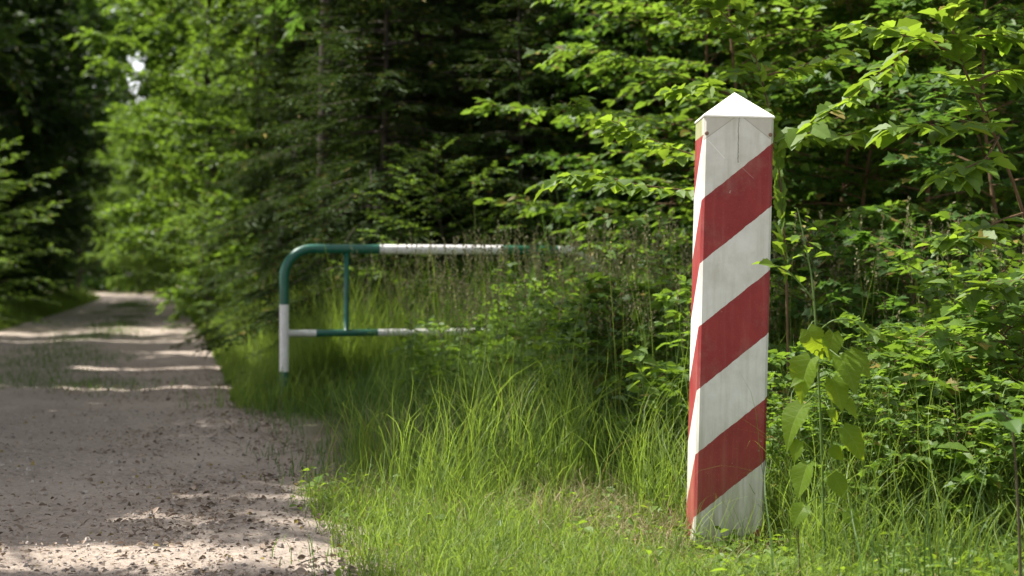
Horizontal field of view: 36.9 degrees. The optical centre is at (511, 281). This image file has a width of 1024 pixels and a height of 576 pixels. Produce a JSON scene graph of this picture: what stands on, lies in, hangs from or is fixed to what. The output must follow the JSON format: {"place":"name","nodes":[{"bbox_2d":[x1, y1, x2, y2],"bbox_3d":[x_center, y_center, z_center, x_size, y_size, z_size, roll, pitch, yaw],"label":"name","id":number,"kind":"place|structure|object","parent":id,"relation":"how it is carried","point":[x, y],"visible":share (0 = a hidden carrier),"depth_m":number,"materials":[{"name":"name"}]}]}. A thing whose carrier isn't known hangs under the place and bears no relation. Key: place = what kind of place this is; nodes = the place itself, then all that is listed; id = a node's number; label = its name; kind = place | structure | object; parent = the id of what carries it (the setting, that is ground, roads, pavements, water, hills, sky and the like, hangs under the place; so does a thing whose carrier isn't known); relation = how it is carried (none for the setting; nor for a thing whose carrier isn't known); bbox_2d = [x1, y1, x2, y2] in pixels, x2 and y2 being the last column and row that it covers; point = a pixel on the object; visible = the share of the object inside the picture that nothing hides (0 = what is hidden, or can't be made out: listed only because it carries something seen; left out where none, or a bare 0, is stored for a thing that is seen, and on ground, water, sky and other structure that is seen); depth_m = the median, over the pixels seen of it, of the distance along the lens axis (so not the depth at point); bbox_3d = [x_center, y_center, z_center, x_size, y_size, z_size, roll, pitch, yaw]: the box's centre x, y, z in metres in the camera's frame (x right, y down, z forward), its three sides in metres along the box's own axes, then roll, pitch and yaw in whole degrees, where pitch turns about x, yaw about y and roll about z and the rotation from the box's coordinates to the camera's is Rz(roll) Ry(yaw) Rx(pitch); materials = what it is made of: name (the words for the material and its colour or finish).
{"place":"outdoors","nodes":[
{"label":"outdoors","id":0,"kind":"place"},
{"bbox_2d":[0,293,346,575],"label":"road","id":1,"kind":"structure","parent":0,"point":[156,346],"depth_m":8.66,"materials":[{"name":"grey gravel"}]},
{"bbox_2d":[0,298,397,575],"bbox_3d":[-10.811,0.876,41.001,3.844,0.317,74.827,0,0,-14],"label":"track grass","id":2,"kind":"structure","parent":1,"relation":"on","point":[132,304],"depth_m":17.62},
{"bbox_2d":[0,176,547,402],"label":"verge grass","id":3,"kind":"structure","parent":0,"point":[324,349],"depth_m":13.36,"materials":[{"name":"green plant"}]},
{"bbox_2d":[63,288,1016,575],"bbox_3d":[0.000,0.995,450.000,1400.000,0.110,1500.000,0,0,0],"label":"ground","id":4,"kind":"structure","parent":0,"point":[313,426],"depth_m":9.21,"materials":[{"name":"soil"}]},
{"bbox_2d":[0,51,46,134],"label":"overhanging tree","id":5,"kind":"object","parent":4,"relation":"on","point":[9,64],"visible":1,"depth_m":20.84,"materials":[{"name":"green plant"}]},
{"bbox_2d":[0,14,48,91],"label":"overhanging tree","id":6,"kind":"object","parent":4,"relation":"on","point":[12,39],"visible":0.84,"depth_m":25.71,"materials":[{"name":"green plant"}]},
{"bbox_2d":[0,17,54,301],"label":"spruce","id":7,"kind":"object","parent":4,"relation":"on","point":[20,288],"visible":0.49,"depth_m":44.67,"materials":[{"name":"green plant"}]},
{"bbox_2d":[0,0,58,126],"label":"overhanging tree","id":8,"kind":"object","parent":4,"relation":"on","point":[6,15],"visible":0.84,"depth_m":36.07,"materials":[{"name":"green plant"}]},
{"bbox_2d":[0,169,67,316],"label":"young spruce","id":9,"kind":"object","parent":4,"relation":"on","point":[10,299],"visible":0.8,"depth_m":34.29,"materials":[{"name":"green plant"}]},
{"bbox_2d":[0,126,73,326],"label":"young spruce","id":10,"kind":"object","parent":4,"relation":"on","point":[4,260],"visible":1,"depth_m":32.06,"materials":[{"name":"green plant"}]},
{"bbox_2d":[0,0,91,229],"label":"overhanging tree","id":11,"kind":"object","parent":4,"relation":"on","point":[68,124],"visible":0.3,"depth_m":45.84,"materials":[{"name":"green plant"}]},
{"bbox_2d":[1,52,93,301],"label":"spruce","id":12,"kind":"object","parent":4,"relation":"on","point":[59,258],"visible":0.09,"depth_m":63.09,"materials":[{"name":"green plant"}]},
{"bbox_2d":[0,26,96,287],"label":"broadleaf tree","id":13,"kind":"object","parent":4,"relation":"on","point":[61,180],"visible":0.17,"depth_m":54.84,"materials":[{"name":"green plant"}]},
{"bbox_2d":[0,0,104,260],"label":"broadleaf tree","id":14,"kind":"object","parent":4,"relation":"on","point":[54,103],"visible":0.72,"depth_m":41.67,"materials":[{"name":"green plant"}]},
{"bbox_2d":[0,0,117,296],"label":"broadleaf tree","id":15,"kind":"object","parent":4,"relation":"on","point":[77,63],"visible":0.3,"depth_m":48.84,"materials":[{"name":"green plant"}]},
{"bbox_2d":[0,0,117,284],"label":"broadleaf tree","id":16,"kind":"object","parent":4,"relation":"on","point":[81,170],"visible":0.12,"depth_m":59.65,"materials":[{"name":"green plant"}]},
{"bbox_2d":[16,22,109,292],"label":"broadleaf tree","id":17,"kind":"object","parent":4,"relation":"on","point":[78,153],"visible":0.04,"depth_m":69.49,"materials":[{"name":"green plant"}]},
{"bbox_2d":[22,36,116,291],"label":"broadleaf tree","id":18,"kind":"object","parent":4,"relation":"on","point":[97,103],"visible":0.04,"depth_m":76.30,"materials":[{"name":"green plant"}]},
{"bbox_2d":[29,0,138,288],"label":"broadleaf tree","id":19,"kind":"object","parent":4,"relation":"on","point":[94,15],"visible":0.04,"depth_m":85.78,"materials":[{"name":"green plant"}]},
{"bbox_2d":[56,120,124,290],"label":"broadleaf tree","id":20,"kind":"object","parent":4,"relation":"on","point":[89,269],"visible":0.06,"depth_m":138.32,"materials":[{"name":"green plant"}]},
{"bbox_2d":[68,109,176,293],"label":"broadleaf tree","id":21,"kind":"object","parent":4,"relation":"on","point":[108,254],"visible":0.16,"depth_m":121.05,"materials":[{"name":"green plant"}]},
{"bbox_2d":[98,98,183,296],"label":"broadleaf tree","id":22,"kind":"object","parent":4,"relation":"on","point":[134,256],"visible":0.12,"depth_m":99.56,"materials":[{"name":"green plant"}]},
{"bbox_2d":[114,85,201,284],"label":"broadleaf tree","id":23,"kind":"object","parent":4,"relation":"on","point":[153,260],"visible":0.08,"depth_m":82.07,"materials":[{"name":"green plant"}]},
{"bbox_2d":[58,0,313,327],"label":"broadleaf tree","id":24,"kind":"object","parent":4,"relation":"on","point":[173,160],"visible":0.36,"depth_m":32.02,"materials":[{"name":"green plant"}]},
{"bbox_2d":[125,196,260,337],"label":"leafy shrub","id":25,"kind":"object","parent":4,"relation":"on","point":[191,304],"visible":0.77,"depth_m":26.81,"materials":[{"name":"green plant"}]},
{"bbox_2d":[0,366,402,575],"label":"leaf litter","id":26,"kind":"object","parent":4,"relation":"on","point":[233,499],"visible":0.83,"depth_m":6.83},
{"bbox_2d":[121,0,307,317],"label":"broadleaf tree","id":27,"kind":"object","parent":4,"relation":"on","point":[137,173],"visible":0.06,"depth_m":41.08,"materials":[{"name":"green plant"}]},
{"bbox_2d":[150,0,301,287],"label":"thin tree","id":28,"kind":"object","parent":4,"relation":"on","point":[248,4],"visible":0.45,"depth_m":25.02,"materials":[{"name":"green plant"}]},
{"bbox_2d":[166,0,334,306],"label":"thin tree","id":29,"kind":"object","parent":4,"relation":"on","point":[241,52],"visible":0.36,"depth_m":24.43,"materials":[{"name":"green plant"}]},
{"bbox_2d":[133,0,382,316],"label":"broadleaf tree","id":30,"kind":"object","parent":4,"relation":"on","point":[194,69],"visible":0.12,"depth_m":29.69,"materials":[{"name":"green plant"}]},
{"bbox_2d":[170,0,355,348],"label":"spruce","id":31,"kind":"object","parent":4,"relation":"on","point":[257,160],"visible":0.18,"depth_m":22.77,"materials":[{"name":"green plant"}]},
{"bbox_2d":[247,0,372,289],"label":"tall tree","id":32,"kind":"object","parent":4,"relation":"on","point":[282,12],"visible":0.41,"depth_m":19.63,"materials":[{"name":"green plant"}]},
{"bbox_2d":[221,3,423,297],"bbox_3d":[-2.663,-2.372,25.285,4.804,8.181,4.826,0,0,-40],"label":"spruce","id":33,"kind":"object","parent":4,"relation":"on","point":[233,177],"visible":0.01,"depth_m":24.11,"materials":[{"name":"green plant"}]},
{"bbox_2d":[219,0,432,336],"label":"young spruce","id":34,"kind":"object","parent":4,"relation":"on","point":[295,180],"visible":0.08,"depth_m":19.89,"materials":[{"name":"green plant"}]},
{"bbox_2d":[190,0,480,307],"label":"spruce","id":35,"kind":"object","parent":4,"relation":"on","point":[255,61],"visible":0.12,"depth_m":23.10,"materials":[{"name":"green plant"}]},
{"bbox_2d":[220,0,506,385],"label":"young spruce","id":36,"kind":"object","parent":4,"relation":"on","point":[345,81],"visible":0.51,"depth_m":15.57,"materials":[{"name":"green plant"}]},
{"bbox_2d":[191,0,598,371],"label":"spruce","id":37,"kind":"object","parent":4,"relation":"on","point":[404,63],"visible":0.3,"depth_m":16.62,"materials":[{"name":"green plant"}]},
{"bbox_2d":[386,315,459,414],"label":"leafy weed","id":38,"kind":"object","parent":4,"relation":"on","point":[412,340],"visible":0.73,"depth_m":10.77,"materials":[{"name":"green plant"}]},
{"bbox_2d":[279,244,602,396],"bbox_3d":[-0.556,0.509,12.850,2.767,1.632,0.078,0,0,-15],"label":"tube barrier","id":39,"kind":"object","parent":4,"relation":"on","point":[286,333],"visible":0.66,"depth_m":12.61,"materials":[{"name":"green metal"}]},
{"bbox_2d":[305,0,587,314],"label":"young spruce","id":40,"kind":"object","parent":4,"relation":"on","point":[459,32],"visible":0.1,"depth_m":16.73,"materials":[{"name":"green plant"}]},
{"bbox_2d":[328,137,565,349],"bbox_3d":[-0.543,-0.173,14.357,2.123,2.365,1.913,0,0,-18],"label":"young spruce","id":41,"kind":"object","parent":4,"relation":"on","point":[425,188],"visible":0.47,"depth_m":14.15,"materials":[{"name":"green plant"}]},
{"bbox_2d":[431,316,513,421],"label":"leafy weed","id":42,"kind":"object","parent":4,"relation":"on","point":[476,342],"visible":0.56,"depth_m":10.21,"materials":[{"name":"green plant"}]},
{"bbox_2d":[298,1,648,295],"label":"spruce","id":43,"kind":"object","parent":4,"relation":"on","point":[467,87],"depth_m":19.22,"materials":[{"name":"green plant"}]},
{"bbox_2d":[466,274,565,393],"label":"leafy weed","id":44,"kind":"object","parent":4,"relation":"on","point":[514,315],"visible":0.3,"depth_m":10.97,"materials":[{"name":"green plant"}]},
{"bbox_2d":[412,0,625,324],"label":"young spruce","id":45,"kind":"object","parent":4,"relation":"on","point":[516,136],"visible":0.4,"depth_m":15.05,"materials":[{"name":"green plant"}]},
{"bbox_2d":[35,0,1012,297],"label":"distant wood","id":46,"kind":"object","parent":4,"relation":"on","point":[115,52],"visible":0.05,"depth_m":153.93,"materials":[{"name":"green plant"}]},
{"bbox_2d":[490,313,612,419],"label":"leafy weed","id":47,"kind":"object","parent":4,"relation":"on","point":[531,342],"visible":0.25,"depth_m":9.60,"materials":[{"name":"green plant"}]},
{"bbox_2d":[411,0,693,314],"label":"spruce","id":48,"kind":"object","parent":4,"relation":"on","point":[569,27],"visible":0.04,"depth_m":17.05,"materials":[{"name":"green plant"}]},
{"bbox_2d":[495,262,621,394],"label":"shrub","id":49,"kind":"object","parent":4,"relation":"on","point":[549,291],"visible":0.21,"depth_m":10.81,"materials":[{"name":"green plant"}]},
{"bbox_2d":[522,327,626,450],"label":"leafy weed","id":50,"kind":"object","parent":4,"relation":"on","point":[579,340],"visible":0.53,"depth_m":8.39,"materials":[{"name":"green plant"}]},
{"bbox_2d":[480,0,691,312],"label":"young spruce","id":51,"kind":"object","parent":4,"relation":"on","point":[596,102],"visible":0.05,"depth_m":16.04,"materials":[{"name":"green plant"}]},
{"bbox_2d":[173,145,1023,568],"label":"tall grass","id":52,"kind":"structure","parent":4,"relation":"on","point":[375,403],"depth_m":7.92,"materials":[{"name":"green plant"}]},
{"bbox_2d":[530,293,686,439],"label":"shrub","id":53,"kind":"object","parent":4,"relation":"on","point":[594,306],"visible":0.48,"depth_m":8.74,"materials":[{"name":"green plant"}]},
{"bbox_2d":[532,272,689,432],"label":"leafy weed","id":54,"kind":"object","parent":4,"relation":"on","point":[599,277],"visible":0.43,"depth_m":8.82,"materials":[{"name":"green plant"}]},
{"bbox_2d":[586,250,691,431],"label":"shrub","id":55,"kind":"object","parent":4,"relation":"on","point":[663,278],"visible":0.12,"depth_m":9.11,"materials":[{"name":"green plant"}]},
{"bbox_2d":[621,344,670,469],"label":"seedling","id":56,"kind":"object","parent":4,"relation":"on","point":[634,387],"visible":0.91,"depth_m":7.30,"materials":[{"name":"green plant"}]},
{"bbox_2d":[606,366,688,465],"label":"leafy weed","id":57,"kind":"object","parent":4,"relation":"on","point":[658,383],"visible":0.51,"depth_m":7.54,"materials":[{"name":"green plant"}]},
{"bbox_2d":[508,0,792,328],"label":"young tree","id":58,"kind":"object","parent":4,"relation":"on","point":[583,82],"visible":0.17,"depth_m":13.91,"materials":[{"name":"green plant"}]},
{"bbox_2d":[582,242,775,372],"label":"shrub","id":59,"kind":"object","parent":4,"relation":"on","point":[676,247],"visible":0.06,"depth_m":10.36,"materials":[{"name":"green plant"}]},
{"bbox_2d":[620,275,768,464],"bbox_3d":[0.973,0.483,7.885,0.754,1.037,0.793,0,0,19],"label":"leafy weed","id":60,"kind":"object","parent":4,"relation":"on","point":[662,296],"visible":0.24,"depth_m":7.87,"materials":[{"name":"green plant"}]},
{"bbox_2d":[533,0,878,402],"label":"sapling","id":61,"kind":"object","parent":4,"relation":"on","point":[862,137],"visible":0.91,"depth_m":7.39,"materials":[{"name":"green plant"}]},
{"bbox_2d":[417,0,1002,322],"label":"broadleaf tree","id":62,"kind":"object","parent":4,"relation":"on","point":[571,149],"visible":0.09,"depth_m":15.33,"materials":[{"name":"green plant"}]},
{"bbox_2d":[411,294,1019,467],"bbox_3d":[3.001,0.379,15.993,12.171,1.391,16.166,0,0,0],"label":"ground cover","id":63,"kind":"object","parent":4,"relation":"on","point":[599,390],"visible":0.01,"depth_m":8.29,"materials":[{"name":"green plant"}]},
{"bbox_2d":[461,0,978,309],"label":"young tree","id":64,"kind":"object","parent":4,"relation":"on","point":[566,118],"visible":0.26,"depth_m":13.02,"materials":[{"name":"green plant"}]},
{"bbox_2d":[686,93,774,547],"bbox_3d":[0.864,0.290,6.138,0.281,2.090,0.281,1,0,0],"label":"boundary post","id":65,"kind":"object","parent":4,"relation":"on","point":[731,234],"visible":0.94,"depth_m":6.00,"materials":[{"name":"paint"}]},
{"bbox_2d":[524,0,953,387],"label":"young tree","id":66,"kind":"object","parent":4,"relation":"on","point":[855,113],"visible":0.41,"depth_m":10.42,"materials":[{"name":"green plant"}]},
{"bbox_2d":[532,0,1023,299],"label":"broadleaf tree","id":67,"kind":"object","parent":4,"relation":"on","point":[673,44],"visible":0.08,"depth_m":13.87,"materials":[{"name":"green plant"}]},
{"bbox_2d":[682,214,902,441],"bbox_3d":[1.694,0.319,8.603,1.155,1.368,1.445,0,0,-16],"label":"shrub","id":68,"kind":"object","parent":4,"relation":"on","point":[823,311],"visible":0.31,"depth_m":8.45,"materials":[{"name":"green plant"}]},
{"bbox_2d":[578,0,1023,382],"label":"young tree","id":69,"kind":"object","parent":4,"relation":"on","point":[684,64],"visible":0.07,"depth_m":11.32,"materials":[{"name":"green plant"}]},
{"bbox_2d":[764,385,837,507],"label":"shrub","id":70,"kind":"object","parent":4,"relation":"on","point":[772,426],"visible":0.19,"depth_m":6.48,"materials":[{"name":"green plant"}]},
{"bbox_2d":[766,341,838,484],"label":"leafy weed","id":71,"kind":"object","parent":4,"relation":"on","point":[772,353],"visible":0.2,"depth_m":6.81,"materials":[{"name":"green plant"}]},
{"bbox_2d":[751,207,886,561],"bbox_3d":[1.058,0.407,5.304,0.440,1.334,0.216,0,0,23],"label":"tall herb","id":72,"kind":"object","parent":4,"relation":"on","point":[850,364],"visible":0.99,"depth_m":5.30,"materials":[{"name":"green plant"}]},
{"bbox_2d":[634,0,1023,334],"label":"broadleaf tree","id":73,"kind":"object","parent":4,"relation":"on","point":[826,197],"visible":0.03,"depth_m":14.82,"materials":[{"name":"green plant"}]},
{"bbox_2d":[775,383,892,505],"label":"leafy weed","id":74,"kind":"object","parent":4,"relation":"on","point":[807,421],"visible":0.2,"depth_m":6.31,"materials":[{"name":"green plant"}]},
{"bbox_2d":[654,0,1023,398],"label":"young tree","id":75,"kind":"object","parent":4,"relation":"on","point":[796,189],"visible":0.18,"depth_m":10.75,"materials":[{"name":"green plant"}]},
{"bbox_2d":[777,388,906,519],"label":"shrub","id":76,"kind":"object","parent":4,"relation":"on","point":[826,421],"visible":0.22,"depth_m":6.16,"materials":[{"name":"green plant"}]},
{"bbox_2d":[668,0,1023,348],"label":"young tree","id":77,"kind":"object","parent":4,"relation":"on","point":[1003,191],"visible":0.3,"depth_m":10.23,"materials":[{"name":"green plant"}]},
{"bbox_2d":[806,443,907,538],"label":"leafy weed","id":78,"kind":"object","parent":4,"relation":"on","point":[851,456],"visible":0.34,"depth_m":5.73,"materials":[{"name":"green plant"}]},
{"bbox_2d":[772,241,949,400],"bbox_3d":[2.083,0.386,9.022,1.066,1.293,1.104,0,0,40],"label":"shrub","id":79,"kind":"object","parent":4,"relation":"on","point":[889,278],"visible":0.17,"depth_m":8.93,"materials":[{"name":"green plant"}]},
{"bbox_2d":[718,0,1023,368],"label":"young tree","id":80,"kind":"object","parent":4,"relation":"on","point":[1014,61],"visible":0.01,"depth_m":12.39,"materials":[{"name":"green plant"}]},
{"bbox_2d":[817,363,926,515],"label":"leafy weed","id":81,"kind":"object","parent":4,"relation":"on","point":[876,378],"visible":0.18,"depth_m":6.16,"materials":[{"name":"green plant"}]},
{"bbox_2d":[808,308,942,495],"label":"leafy weed","id":82,"kind":"object","parent":4,"relation":"on","point":[852,316],"visible":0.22,"depth_m":6.78,"materials":[{"name":"green plant"}]},
{"bbox_2d":[764,435,1023,575],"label":"grass tuft","id":83,"kind":"object","parent":4,"relation":"on","point":[897,557],"visible":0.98,"depth_m":4.77,"materials":[{"name":"green plant"}]},
{"bbox_2d":[818,392,969,546],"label":"shrub","id":84,"kind":"object","parent":4,"relation":"on","point":[913,457],"visible":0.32,"depth_m":5.73,"materials":[{"name":"green plant"}]},
{"bbox_2d":[767,0,1023,374],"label":"young tree","id":85,"kind":"object","parent":4,"relation":"on","point":[929,105],"visible":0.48,"depth_m":9.17,"materials":[{"name":"green plant"}]},
{"bbox_2d":[773,0,1023,313],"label":"sapling","id":86,"kind":"object","parent":4,"relation":"on","point":[960,48],"visible":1,"depth_m":5.97,"materials":[{"name":"green plant"}]},
{"bbox_2d":[797,202,1021,415],"bbox_3d":[2.226,0.278,8.485,1.530,1.449,1.223,0,0,-23],"label":"shrub","id":87,"kind":"object","parent":4,"relation":"on","point":[862,237],"visible":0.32,"depth_m":8.30,"materials":[{"name":"green plant"}]},
{"bbox_2d":[833,321,999,480],"bbox_3d":[1.752,0.601,6.639,0.737,0.866,0.790,0,0,0],"label":"leafy weed","id":88,"kind":"object","parent":4,"relation":"on","point":[900,339],"visible":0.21,"depth_m":6.53,"materials":[{"name":"green plant"}]},
{"bbox_2d":[864,413,980,541],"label":"leafy weed","id":89,"kind":"object","parent":4,"relation":"on","point":[937,427],"visible":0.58,"depth_m":5.64,"materials":[{"name":"green plant"}]},
{"bbox_2d":[861,316,1015,502],"bbox_3d":[1.871,0.587,6.481,0.734,0.891,0.760,0,0,32],"label":"shrub","id":90,"kind":"object","parent":4,"relation":"on","point":[938,371],"visible":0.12,"depth_m":6.46,"materials":[{"name":"green plant"}]},
{"bbox_2d":[914,235,974,440],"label":"seedling","id":91,"kind":"object","parent":4,"relation":"on","point":[944,309],"visible":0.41,"depth_m":6.60,"materials":[{"name":"green plant"}]},
{"bbox_2d":[873,211,1023,442],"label":"shrub","id":92,"kind":"object","parent":4,"relation":"on","point":[916,270],"visible":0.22,"depth_m":7.58,"materials":[{"name":"green plant"}]},
{"bbox_2d":[880,262,1019,412],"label":"shrub","id":93,"kind":"object","parent":4,"relation":"on","point":[928,296],"visible":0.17,"depth_m":7.23,"materials":[{"name":"green plant"}]},
{"bbox_2d":[882,339,1023,502],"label":"leafy weed","id":94,"kind":"object","parent":4,"relation":"on","point":[966,358],"visible":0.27,"depth_m":6.18,"materials":[{"name":"green plant"}]},
{"bbox_2d":[889,395,1023,540],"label":"shrub","id":95,"kind":"object","parent":4,"relation":"on","point":[984,457],"visible":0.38,"depth_m":5.70,"materials":[{"name":"green plant"}]},
{"bbox_2d":[892,298,1023,499],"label":"leafy weed","id":96,"kind":"object","parent":4,"relation":"on","point":[984,348],"visible":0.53,"depth_m":5.96,"materials":[{"name":"green plant"}]},
{"bbox_2d":[899,303,1023,515],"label":"shrub","id":97,"kind":"object","parent":4,"relation":"on","point":[963,368],"visible":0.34,"depth_m":6.06,"materials":[{"name":"green plant"}]},
{"bbox_2d":[912,370,1023,551],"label":"leafy weed","id":98,"kind":"object","parent":4,"relation":"on","point":[997,439],"visible":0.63,"depth_m":5.53,"materials":[{"name":"green plant"}]},
{"bbox_2d":[913,261,1023,441],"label":"leafy weed","id":99,"kind":"object","parent":4,"relation":"on","point":[1015,274],"visible":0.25,"depth_m":6.89,"materials":[{"name":"green plant"}]},
{"bbox_2d":[936,441,1020,528],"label":"seedling","id":100,"kind":"object","parent":4,"relation":"on","point":[964,471],"visible":0.71,"depth_m":5.50,"materials":[{"name":"green plant"}]},
{"bbox_2d":[957,360,1021,463],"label":"seedling","id":101,"kind":"object","parent":4,"relation":"on","point":[970,402],"visible":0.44,"depth_m":5.88,"materials":[{"name":"green plant"}]},
{"bbox_2d":[968,406,1023,575],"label":"dark stalk","id":102,"kind":"object","parent":4,"relation":"on","point":[1016,425],"visible":1,"depth_m":4.50,"materials":[{"name":"green plant"}]},
{"bbox_2d":[282,418,1023,575],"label":"short grass","id":103,"kind":"structure","parent":0,"point":[507,531],"depth_m":5.74,"materials":[{"name":"green plant"}]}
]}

